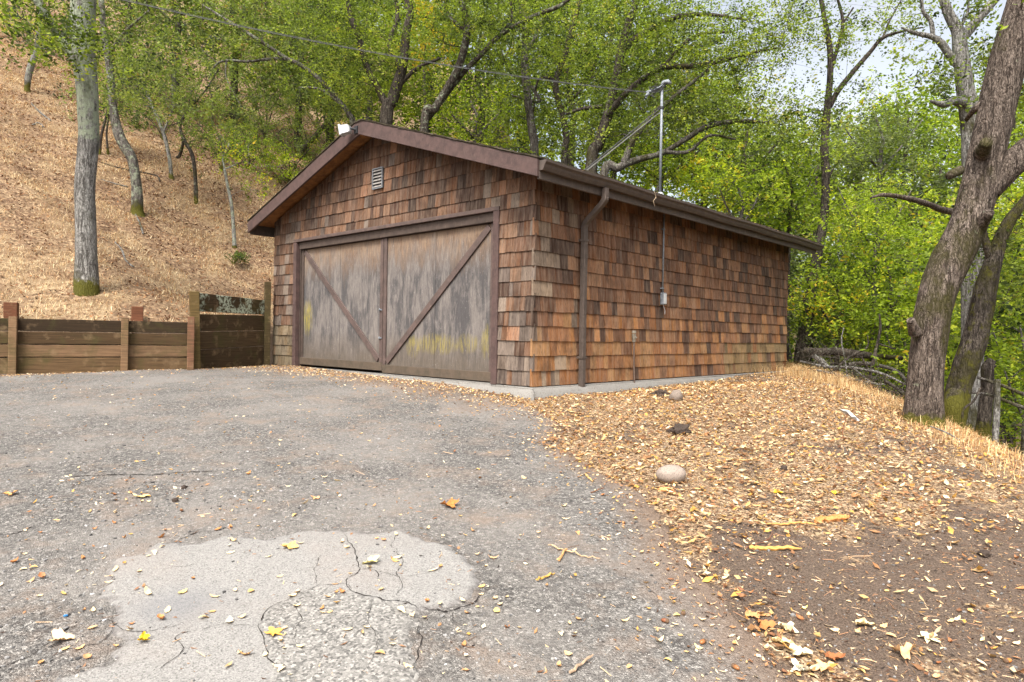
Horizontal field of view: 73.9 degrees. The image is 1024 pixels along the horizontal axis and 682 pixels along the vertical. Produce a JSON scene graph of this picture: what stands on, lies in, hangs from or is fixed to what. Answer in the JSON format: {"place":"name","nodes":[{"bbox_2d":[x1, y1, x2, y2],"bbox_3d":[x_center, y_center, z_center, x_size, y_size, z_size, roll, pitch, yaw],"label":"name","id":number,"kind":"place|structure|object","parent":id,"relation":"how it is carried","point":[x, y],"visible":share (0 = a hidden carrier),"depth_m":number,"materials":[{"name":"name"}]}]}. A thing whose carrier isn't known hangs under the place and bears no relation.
{"place":"outdoors","nodes":[
{"label":"outdoors","id":0,"kind":"place"},
{"bbox_2d":[0,332,787,681],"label":"driveway","id":1,"kind":"structure","parent":0,"point":[252,400],"depth_m":4.33,"materials":[{"name":"grey asphalt"}]},
{"bbox_2d":[47,628,74,640],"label":"curled leaf","id":2,"kind":"object","parent":1,"relation":"on","point":[59,634],"visible":1,"depth_m":2.76,"materials":[{"name":"beige plant"}]},
{"bbox_2d":[54,530,478,681],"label":"asphalt patch","id":3,"kind":"object","parent":1,"relation":"on","point":[165,584],"visible":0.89,"depth_m":3.05,"materials":[{"name":"grey asphalt"}]},
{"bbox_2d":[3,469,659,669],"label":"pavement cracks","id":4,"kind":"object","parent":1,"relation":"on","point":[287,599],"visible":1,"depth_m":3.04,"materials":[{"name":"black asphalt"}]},
{"bbox_2d":[0,0,1023,681],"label":"ground","id":5,"kind":"structure","parent":0,"point":[812,566],"depth_m":5.63,"materials":[{"name":"brown soil"}]},
{"bbox_2d":[3,302,18,317],"bbox_3d":[-7.558,-0.274,10.269,0.170,0.614,0.170,1,1,-28],"label":"wooden post","id":6,"kind":"object","parent":5,"relation":"on","point":[10,308],"visible":0.45,"depth_m":10.19,"materials":[{"name":"brown wood"}]},
{"bbox_2d":[1,0,110,91],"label":"oak tree","id":7,"kind":"object","parent":5,"relation":"on","point":[28,77],"visible":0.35,"depth_m":23.03,"materials":[{"name":"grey plant"}]},
{"bbox_2d":[0,0,143,296],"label":"oak tree","id":8,"kind":"object","parent":5,"relation":"on","point":[78,46],"visible":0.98,"depth_m":11.55,"materials":[{"name":"grey plant"}]},
{"bbox_2d":[0,316,194,373],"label":"retaining wall","id":9,"kind":"structure","parent":5,"relation":"on","point":[127,345],"depth_m":10.45,"materials":[{"name":"brown wood"}]},
{"bbox_2d":[52,61,175,154],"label":"sapling","id":10,"kind":"object","parent":5,"relation":"on","point":[102,132],"visible":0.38,"depth_m":20.33,"materials":[{"name":"green plant"}]},
{"bbox_2d":[59,45,171,154],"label":"sapling","id":11,"kind":"object","parent":5,"relation":"on","point":[107,145],"visible":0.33,"depth_m":20.30,"materials":[{"name":"green plant"}]},
{"bbox_2d":[44,0,206,98],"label":"woodland tree","id":12,"kind":"object","parent":5,"relation":"on","point":[131,8],"visible":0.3,"depth_m":26.42,"materials":[{"name":"green plant"}]},
{"bbox_2d":[53,0,240,216],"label":"oak tree","id":13,"kind":"object","parent":5,"relation":"on","point":[127,150],"visible":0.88,"depth_m":16.84,"materials":[{"name":"green plant"}]},
{"bbox_2d":[99,41,220,178],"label":"oak sapling","id":14,"kind":"object","parent":5,"relation":"on","point":[164,136],"visible":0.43,"depth_m":20.45,"materials":[{"name":"green plant"}]},
{"bbox_2d":[117,88,218,141],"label":"shrub","id":15,"kind":"object","parent":5,"relation":"on","point":[159,132],"visible":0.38,"depth_m":23.68,"materials":[{"name":"green plant"}]},
{"bbox_2d":[0,2,336,344],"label":"hillside leaf litter","id":16,"kind":"object","parent":5,"relation":"on","point":[129,281],"visible":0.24,"depth_m":18.46,"materials":[{"name":"brown plant"}]},
{"bbox_2d":[99,0,276,114],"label":"woodland tree","id":17,"kind":"object","parent":5,"relation":"on","point":[178,24],"visible":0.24,"depth_m":27.75,"materials":[{"name":"green plant"}]},
{"bbox_2d":[130,44,270,203],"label":"oak sapling","id":18,"kind":"object","parent":5,"relation":"on","point":[194,100],"visible":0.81,"depth_m":19.61,"materials":[{"name":"green plant"}]},
{"bbox_2d":[159,85,270,159],"bbox_3d":[-10.812,-7.585,24.646,3.895,2.409,3.943,1,1,-20],"label":"shrub","id":19,"kind":"object","parent":5,"relation":"on","point":[243,121],"visible":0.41,"depth_m":24.57,"materials":[{"name":"green plant"}]},
{"bbox_2d":[171,41,266,148],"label":"sapling","id":20,"kind":"object","parent":5,"relation":"on","point":[240,92],"visible":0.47,"depth_m":24.68,"materials":[{"name":"green plant"}]},
{"bbox_2d":[164,110,283,177],"bbox_3d":[-9.606,-6.704,22.390,3.774,2.666,4.090,1,1,-29],"label":"shrub","id":21,"kind":"object","parent":5,"relation":"on","point":[221,144],"visible":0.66,"depth_m":22.51,"materials":[{"name":"green plant"}]},
{"bbox_2d":[181,83,273,137],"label":"shrub","id":22,"kind":"object","parent":5,"relation":"on","point":[234,110],"visible":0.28,"depth_m":28.40,"materials":[{"name":"green plant"}]},
{"bbox_2d":[189,282,270,368],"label":"tall retaining wall","id":23,"kind":"structure","parent":5,"relation":"on","point":[236,328],"depth_m":12.08,"materials":[{"name":"brown wood"}]},
{"bbox_2d":[150,0,317,129],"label":"woodland tree","id":24,"kind":"object","parent":5,"relation":"on","point":[243,17],"visible":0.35,"depth_m":27.85,"materials":[{"name":"green plant"}]},
{"bbox_2d":[194,127,297,248],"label":"oak sapling","id":25,"kind":"object","parent":5,"relation":"on","point":[234,243],"visible":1,"depth_m":17.86,"materials":[{"name":"green plant"}]},
{"bbox_2d":[197,122,302,182],"bbox_3d":[-9.390,-6.625,24.399,4.414,2.417,3.326,1,1,43],"label":"shrub","id":26,"kind":"object","parent":5,"relation":"on","point":[259,148],"visible":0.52,"depth_m":24.19,"materials":[{"name":"green plant"}]},
{"bbox_2d":[212,52,317,138],"bbox_3d":[-11.042,-10.860,29.989,6.709,4.424,3.616,1,1,13],"label":"shrub","id":27,"kind":"object","parent":5,"relation":"on","point":[273,103],"visible":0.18,"depth_m":29.97,"materials":[{"name":"green plant"}]},
{"bbox_2d":[216,105,315,169],"bbox_3d":[-9.725,-7.897,26.724,4.129,2.786,3.481,1,0,0],"label":"shrub","id":28,"kind":"object","parent":5,"relation":"on","point":[268,135],"visible":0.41,"depth_m":26.51,"materials":[{"name":"green plant"}]},
{"bbox_2d":[236,140,309,185],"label":"shrub","id":29,"kind":"object","parent":5,"relation":"on","point":[274,167],"visible":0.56,"depth_m":24.27,"materials":[{"name":"green plant"}]},
{"bbox_2d":[151,0,400,139],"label":"arching oak","id":30,"kind":"object","parent":5,"relation":"on","point":[247,32],"visible":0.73,"depth_m":22.06,"materials":[{"name":"green plant"}]},
{"bbox_2d":[197,0,373,152],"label":"woodland tree","id":31,"kind":"object","parent":5,"relation":"on","point":[289,81],"visible":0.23,"depth_m":29.48,"materials":[{"name":"green plant"}]},
{"bbox_2d":[243,117,329,185],"bbox_3d":[-7.770,-6.822,24.938,3.764,2.895,3.596,1,1,-14],"label":"shrub","id":32,"kind":"object","parent":5,"relation":"on","point":[302,145],"visible":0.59,"depth_m":25.06,"materials":[{"name":"green plant"}]},
{"bbox_2d":[260,90,336,160],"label":"shrub","id":33,"kind":"object","parent":5,"relation":"on","point":[323,129],"visible":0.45,"depth_m":29.14,"materials":[{"name":"green plant"}]},
{"bbox_2d":[252,0,383,143],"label":"woodland tree","id":34,"kind":"object","parent":5,"relation":"on","point":[328,133],"visible":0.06,"depth_m":32.75,"materials":[{"name":"green plant"}]},
{"bbox_2d":[271,0,459,139],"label":"woodland tree","id":35,"kind":"object","parent":5,"relation":"on","point":[369,108],"visible":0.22,"depth_m":26.51,"materials":[{"name":"green plant"}]},
{"bbox_2d":[264,0,485,124],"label":"oak tree","id":36,"kind":"object","parent":5,"relation":"on","point":[390,101],"visible":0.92,"depth_m":20.35,"materials":[{"name":"green plant"}]},
{"bbox_2d":[0,364,800,681],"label":"leaf litter","id":37,"kind":"object","parent":5,"relation":"on","point":[252,368],"visible":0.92,"depth_m":5.58,"materials":[{"name":"brown plant"}]},
{"bbox_2d":[396,0,457,104],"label":"maple tree","id":38,"kind":"object","parent":5,"relation":"on","point":[424,47],"visible":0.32,"depth_m":24.97,"materials":[{"name":"green plant"}]},
{"bbox_2d":[348,0,511,138],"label":"woodland tree","id":39,"kind":"object","parent":5,"relation":"on","point":[416,101],"visible":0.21,"depth_m":29.11,"materials":[{"name":"green plant"}]},
{"bbox_2d":[409,68,538,150],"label":"tree","id":40,"kind":"object","parent":5,"relation":"on","point":[450,113],"visible":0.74,"depth_m":23.38,"materials":[{"name":"green plant"}]},
{"bbox_2d":[397,0,564,150],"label":"woodland tree","id":41,"kind":"object","parent":5,"relation":"on","point":[480,94],"visible":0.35,"depth_m":28.22,"materials":[{"name":"green plant"}]},
{"bbox_2d":[383,0,623,131],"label":"oak tree","id":42,"kind":"object","parent":5,"relation":"on","point":[430,111],"visible":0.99,"depth_m":18.84,"materials":[{"name":"green plant"}]},
{"bbox_2d":[0,380,1023,681],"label":"leaf crumbs","id":43,"kind":"object","parent":5,"relation":"on","point":[774,540],"visible":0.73,"depth_m":3.88,"materials":[{"name":"brown plant"}]},
{"bbox_2d":[0,403,1023,681],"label":"gravel","id":44,"kind":"structure","parent":5,"relation":"on","point":[406,529],"depth_m":3.71,"materials":[{"name":"grey gravel"}]},
{"bbox_2d":[429,0,596,160],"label":"woodland tree","id":45,"kind":"object","parent":5,"relation":"on","point":[507,69],"visible":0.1,"depth_m":30.93,"materials":[{"name":"green plant"}]},
{"bbox_2d":[451,0,594,156],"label":"oak tree","id":46,"kind":"object","parent":5,"relation":"on","point":[530,118],"visible":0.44,"depth_m":21.89,"materials":[{"name":"green plant"}]},
{"bbox_2d":[247,79,823,400],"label":"garage","id":47,"kind":"structure","parent":5,"relation":"on","point":[404,253],"depth_m":10.33,"materials":[{"name":"brown wood"}]},
{"bbox_2d":[300,239,383,370],"bbox_3d":[-2.979,-0.600,11.691,2.532,2.102,0.092,1,1,43],"label":"door","id":48,"kind":"structure","parent":47,"relation":"in","point":[342,285],"depth_m":11.62,"materials":[{"name":"brown wood"}]},
{"bbox_2d":[123,0,645,92],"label":"power line","id":49,"kind":"object","parent":47,"relation":"attached to","point":[377,52],"visible":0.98,"depth_m":10.71,"materials":[{"name":"black rubber"}]},
{"bbox_2d":[382,223,492,381],"bbox_3d":[-1.130,-0.539,9.977,2.487,2.132,0.050,1,1,43],"label":"door","id":50,"kind":"structure","parent":47,"relation":"in","point":[437,286],"depth_m":9.90,"materials":[{"name":"brown wood"}]},
{"bbox_2d":[78,384,1023,680],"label":"twigs and needles","id":51,"kind":"object","parent":5,"relation":"on","point":[756,524],"visible":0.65,"depth_m":4.16,"materials":[{"name":"plant"}]},
{"bbox_2d":[476,0,658,183],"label":"woodland tree","id":52,"kind":"object","parent":5,"relation":"on","point":[570,162],"visible":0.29,"depth_m":27.32,"materials":[{"name":"green plant"}]},
{"bbox_2d":[500,0,642,171],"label":"oak tree","id":53,"kind":"object","parent":5,"relation":"on","point":[557,76],"visible":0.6,"depth_m":20.85,"materials":[{"name":"green plant"}]},
{"bbox_2d":[155,0,1023,395],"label":"woods","id":54,"kind":"object","parent":5,"relation":"on","point":[649,110],"depth_m":47.45,"materials":[{"name":"green plant"}]},
{"bbox_2d":[545,0,703,184],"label":"woodland tree","id":55,"kind":"object","parent":5,"relation":"on","point":[613,174],"visible":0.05,"depth_m":32.78,"materials":[{"name":"green plant"}]},
{"bbox_2d":[597,118,742,200],"bbox_3d":[5.160,-3.467,22.313,5.193,8.322,5.239,1,0,0],"label":"shrub","id":56,"kind":"object","parent":5,"relation":"on","point":[684,172],"visible":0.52,"depth_m":22.02,"materials":[{"name":"green plant"}]},
{"bbox_2d":[656,465,685,483],"bbox_3d":[1.182,0.991,5.051,0.227,0.144,0.170,1,0,-11],"label":"river stone","id":57,"kind":"object","parent":5,"relation":"on","point":[668,474],"visible":0.96,"depth_m":4.99,"materials":[{"name":"beige stone"}]},
{"bbox_2d":[587,0,757,197],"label":"woodland tree","id":58,"kind":"object","parent":5,"relation":"on","point":[674,133],"visible":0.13,"depth_m":27.60,"materials":[{"name":"green plant"}]},
{"bbox_2d":[666,423,691,434],"bbox_3d":[1.625,0.878,6.620,0.237,0.159,0.322,1,1,33],"label":"earth clod","id":59,"kind":"object","parent":5,"relation":"on","point":[678,428],"visible":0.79,"depth_m":6.56,"materials":[{"name":"brown soil"}]},
{"bbox_2d":[539,60,842,197],"bbox_3d":[4.118,-3.417,17.944,8.181,8.246,5.708,1,1,41],"label":"oak tree","id":60,"kind":"object","parent":5,"relation":"on","point":[627,161],"visible":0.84,"depth_m":17.34,"materials":[{"name":"green plant"}]},
{"bbox_2d":[536,0,854,172],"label":"oak tree","id":61,"kind":"object","parent":5,"relation":"on","point":[625,42],"visible":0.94,"depth_m":17.55,"materials":[{"name":"green plant"}]},
{"bbox_2d":[614,35,786,207],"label":"woodland tree","id":62,"kind":"object","parent":5,"relation":"on","point":[697,85],"visible":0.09,"depth_m":29.21,"materials":[{"name":"green plant"}]},
{"bbox_2d":[413,369,1023,681],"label":"leaf litter","id":63,"kind":"object","parent":5,"relation":"on","point":[731,385],"visible":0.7,"depth_m":5.89,"materials":[{"name":"brown plant"}]},
{"bbox_2d":[652,134,809,230],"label":"understory tree","id":64,"kind":"object","parent":5,"relation":"on","point":[743,206],"visible":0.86,"depth_m":16.25,"materials":[{"name":"green plant"}]},
{"bbox_2d":[651,77,857,228],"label":"woodland tree","id":65,"kind":"object","parent":5,"relation":"on","point":[744,163],"visible":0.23,"depth_m":25.49,"materials":[{"name":"green plant"}]},
{"bbox_2d":[749,545,801,550],"bbox_3d":[1.485,1.167,3.837,0.297,0.034,0.028,1,0,0],"label":"bark strip","id":66,"kind":"object","parent":5,"relation":"on","point":[772,548],"visible":0.98,"depth_m":3.83,"materials":[{"name":"yellow wood"}]},
{"bbox_2d":[713,131,858,363],"bbox_3d":[7.468,-2.193,18.523,3.326,6.159,6.008,1,1,37],"label":"understory tree","id":67,"kind":"object","parent":5,"relation":"on","point":[794,195],"visible":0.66,"depth_m":18.22,"materials":[{"name":"green plant"}]},
{"bbox_2d":[733,134,844,360],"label":"woodland tree","id":68,"kind":"object","parent":5,"relation":"on","point":[790,357],"visible":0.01,"depth_m":37.79,"materials":[{"name":"green plant"}]},
{"bbox_2d":[711,108,889,261],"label":"woodland tree","id":69,"kind":"object","parent":5,"relation":"on","point":[789,168],"visible":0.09,"depth_m":30.10,"materials":[{"name":"green plant"}]},
{"bbox_2d":[814,514,849,523],"bbox_3d":[2.016,1.116,4.277,0.252,0.051,0.046,1,1,-12],"label":"bark piece","id":70,"kind":"object","parent":5,"relation":"on","point":[835,517],"visible":0.96,"depth_m":4.26,"materials":[{"name":"yellow wood"}]},
{"bbox_2d":[746,113,919,366],"bbox_3d":[12.133,-3.339,26.929,7.964,11.034,8.486,1,0,0],"label":"woodland tree","id":71,"kind":"object","parent":5,"relation":"on","point":[850,182],"visible":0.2,"depth_m":26.20,"materials":[{"name":"green plant"}]},
{"bbox_2d":[787,278,885,370],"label":"understory tree","id":72,"kind":"object","parent":5,"relation":"on","point":[812,344],"visible":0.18,"depth_m":17.22,"materials":[{"name":"green plant"}]},
{"bbox_2d":[802,347,902,359],"bbox_3d":[7.697,0.286,15.158,2.615,0.282,0.398,1,1,-13],"label":"fallen log","id":73,"kind":"object","parent":5,"relation":"on","point":[849,352],"visible":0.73,"depth_m":14.95,"materials":[{"name":"grey wood"}]},
{"bbox_2d":[800,361,905,384],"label":"fallen branch","id":74,"kind":"object","parent":5,"relation":"on","point":[863,369],"visible":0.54,"depth_m":13.45,"materials":[{"name":"wood"}]},
{"bbox_2d":[757,0,951,366],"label":"slender oak","id":75,"kind":"object","parent":5,"relation":"on","point":[825,125],"visible":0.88,"depth_m":17.07,"materials":[{"name":"green plant"}]},
{"bbox_2d":[787,237,924,372],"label":"understory tree","id":76,"kind":"object","parent":5,"relation":"on","point":[835,327],"visible":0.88,"depth_m":15.84,"materials":[{"name":"green plant"}]},
{"bbox_2d":[764,155,957,389],"bbox_3d":[12.764,-1.770,24.371,8.272,9.202,7.851,1,0,0],"label":"woodland tree","id":77,"kind":"object","parent":5,"relation":"on","point":[894,202],"visible":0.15,"depth_m":23.53,"materials":[{"name":"green plant"}]},
{"bbox_2d":[781,323,946,398],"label":"brush twigs","id":78,"kind":"object","parent":5,"relation":"on","point":[854,371],"visible":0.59,"depth_m":12.02,"materials":[{"name":"grey wood"}]},
{"bbox_2d":[782,150,956,389],"bbox_3d":[9.078,-1.436,17.174,4.633,6.266,6.737,1,1,16],"label":"understory tree","id":79,"kind":"object","parent":5,"relation":"on","point":[876,224],"visible":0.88,"depth_m":16.34,"materials":[{"name":"green plant"}]},
{"bbox_2d":[789,253,959,385],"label":"woodland tree","id":80,"kind":"object","parent":5,"relation":"on","point":[793,342],"visible":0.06,"depth_m":21.06,"materials":[{"name":"green plant"}]},
{"bbox_2d":[790,98,959,379],"bbox_3d":[16.069,-4.079,33.012,8.912,15.471,8.174,1,0,9],"label":"woodland tree","id":81,"kind":"object","parent":5,"relation":"on","point":[869,172],"visible":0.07,"depth_m":31.75,"materials":[{"name":"green plant"}]},
{"bbox_2d":[798,89,955,289],"bbox_3d":[13.820,-3.278,25.844,7.103,12.803,5.868,1,0,0],"label":"understory tree","id":82,"kind":"object","parent":5,"relation":"on","point":[882,139],"visible":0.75,"depth_m":25.07,"materials":[{"name":"green plant"}]},
{"bbox_2d":[806,216,959,392],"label":"understory tree","id":83,"kind":"object","parent":5,"relation":"on","point":[897,267],"visible":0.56,"depth_m":16.71,"materials":[{"name":"green plant"}]},
{"bbox_2d":[840,300,959,399],"bbox_3d":[9.628,0.522,16.735,3.172,3.008,4.707,1,1,26],"label":"shrub","id":84,"kind":"object","parent":5,"relation":"on","point":[905,345],"visible":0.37,"depth_m":16.30,"materials":[{"name":"green plant"}]},
{"bbox_2d":[889,642,915,658],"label":"curled leaf","id":85,"kind":"object","parent":5,"relation":"on","point":[906,649],"visible":1,"depth_m":2.79,"materials":[{"name":"beige plant"}]},
{"bbox_2d":[786,282,1023,398],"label":"woodland tree","id":86,"kind":"object","parent":5,"relation":"on","point":[853,341],"visible":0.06,"depth_m":17.52,"materials":[{"name":"green plant"}]},
{"bbox_2d":[833,57,981,312],"bbox_3d":[17.469,-4.213,29.840,7.173,16.650,9.246,1,1,21],"label":"woodland tree","id":87,"kind":"object","parent":5,"relation":"on","point":[924,110],"visible":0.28,"depth_m":29.30,"materials":[{"name":"green plant"}]},
{"bbox_2d":[811,181,1023,380],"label":"woodland tree","id":88,"kind":"object","parent":5,"relation":"on","point":[949,204],"visible":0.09,"depth_m":20.17,"materials":[{"name":"green plant"}]},
{"bbox_2d":[857,0,1001,430],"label":"forked oak","id":89,"kind":"object","parent":5,"relation":"on","point":[957,55],"visible":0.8,"depth_m":10.40,"materials":[{"name":"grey plant"}]},
{"bbox_2d":[870,193,952,214],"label":"dead branch","id":90,"kind":"object","parent":89,"relation":"attached to","point":[936,207],"visible":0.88,"depth_m":9.58,"materials":[{"name":"brown wood"}]},
{"bbox_2d":[840,130,1022,350],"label":"woodland tree","id":91,"kind":"object","parent":5,"relation":"on","point":[942,180],"visible":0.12,"depth_m":24.99,"materials":[{"name":"green plant"}]},
{"bbox_2d":[860,318,1023,422],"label":"understory tree","id":92,"kind":"object","parent":5,"relation":"on","point":[951,353],"visible":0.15,"depth_m":13.33,"materials":[{"name":"green plant"}]},
{"bbox_2d":[869,286,1023,449],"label":"woodland tree","id":93,"kind":"object","parent":5,"relation":"on","point":[1006,426],"visible":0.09,"depth_m":17.36,"materials":[{"name":"green plant"}]},
{"bbox_2d":[883,228,1023,374],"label":"understory tree","id":94,"kind":"object","parent":5,"relation":"on","point":[1008,290],"visible":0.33,"depth_m":13.22,"materials":[{"name":"green plant"}]},
{"bbox_2d":[895,295,1023,455],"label":"bush","id":95,"kind":"object","parent":5,"relation":"on","point":[1012,396],"visible":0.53,"depth_m":12.46,"materials":[{"name":"green plant"}]},
{"bbox_2d":[901,0,1023,427],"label":"oak","id":96,"kind":"object","parent":5,"relation":"on","point":[992,170],"visible":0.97,"depth_m":7.53,"materials":[{"name":"brown plant"}]},
{"bbox_2d":[903,66,1023,451],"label":"woodland tree","id":97,"kind":"object","parent":5,"relation":"on","point":[1011,143],"visible":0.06,"depth_m":23.71,"materials":[{"name":"green plant"}]},
{"bbox_2d":[917,78,1023,281],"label":"woodland tree","id":98,"kind":"object","parent":5,"relation":"on","point":[959,136],"visible":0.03,"depth_m":29.85,"materials":[{"name":"green plant"}]},
{"bbox_2d":[929,172,1023,282],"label":"understory tree","id":99,"kind":"object","parent":5,"relation":"on","point":[1011,189],"visible":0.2,"depth_m":12.72,"materials":[{"name":"green plant"}]},
{"bbox_2d":[932,176,1023,427],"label":"mossy oak","id":100,"kind":"object","parent":5,"relation":"on","point":[969,355],"visible":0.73,"depth_m":8.61,"materials":[{"name":"brown plant"}]},
{"bbox_2d":[974,358,996,438],"bbox_3d":[6.464,0.851,9.306,0.260,1.234,0.202,1,0,0],"label":"tree stump","id":101,"kind":"object","parent":5,"relation":"on","point":[984,414],"visible":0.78,"depth_m":9.24,"materials":[{"name":"grey wood"}]},
{"bbox_2d":[950,213,1023,448],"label":"woodland tree","id":102,"kind":"object","parent":5,"relation":"on","point":[1013,440],"visible":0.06,"depth_m":19.09,"materials":[{"name":"green plant"}]},
{"bbox_2d":[971,376,1023,443],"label":"broken fence","id":103,"kind":"object","parent":5,"relation":"on","point":[996,394],"visible":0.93,"depth_m":8.78,"materials":[{"name":"grey wood"}]},
{"bbox_2d":[345,0,1023,276],"label":"sky","id":104,"kind":"structure","parent":0,"point":[881,67],"materials":[{"name":"white"}]},
{"bbox_2d":[724,360,1023,486],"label":"dry grass","id":105,"kind":"structure","parent":0,"point":[825,376],"depth_m":8.36,"materials":[{"name":"plant"}]},
{"bbox_2d":[860,314,895,384],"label":"dead tree","id":106,"kind":"object","parent":105,"relation":"on","point":[876,345],"visible":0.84,"depth_m":13.43,"materials":[{"name":"grey wood"}]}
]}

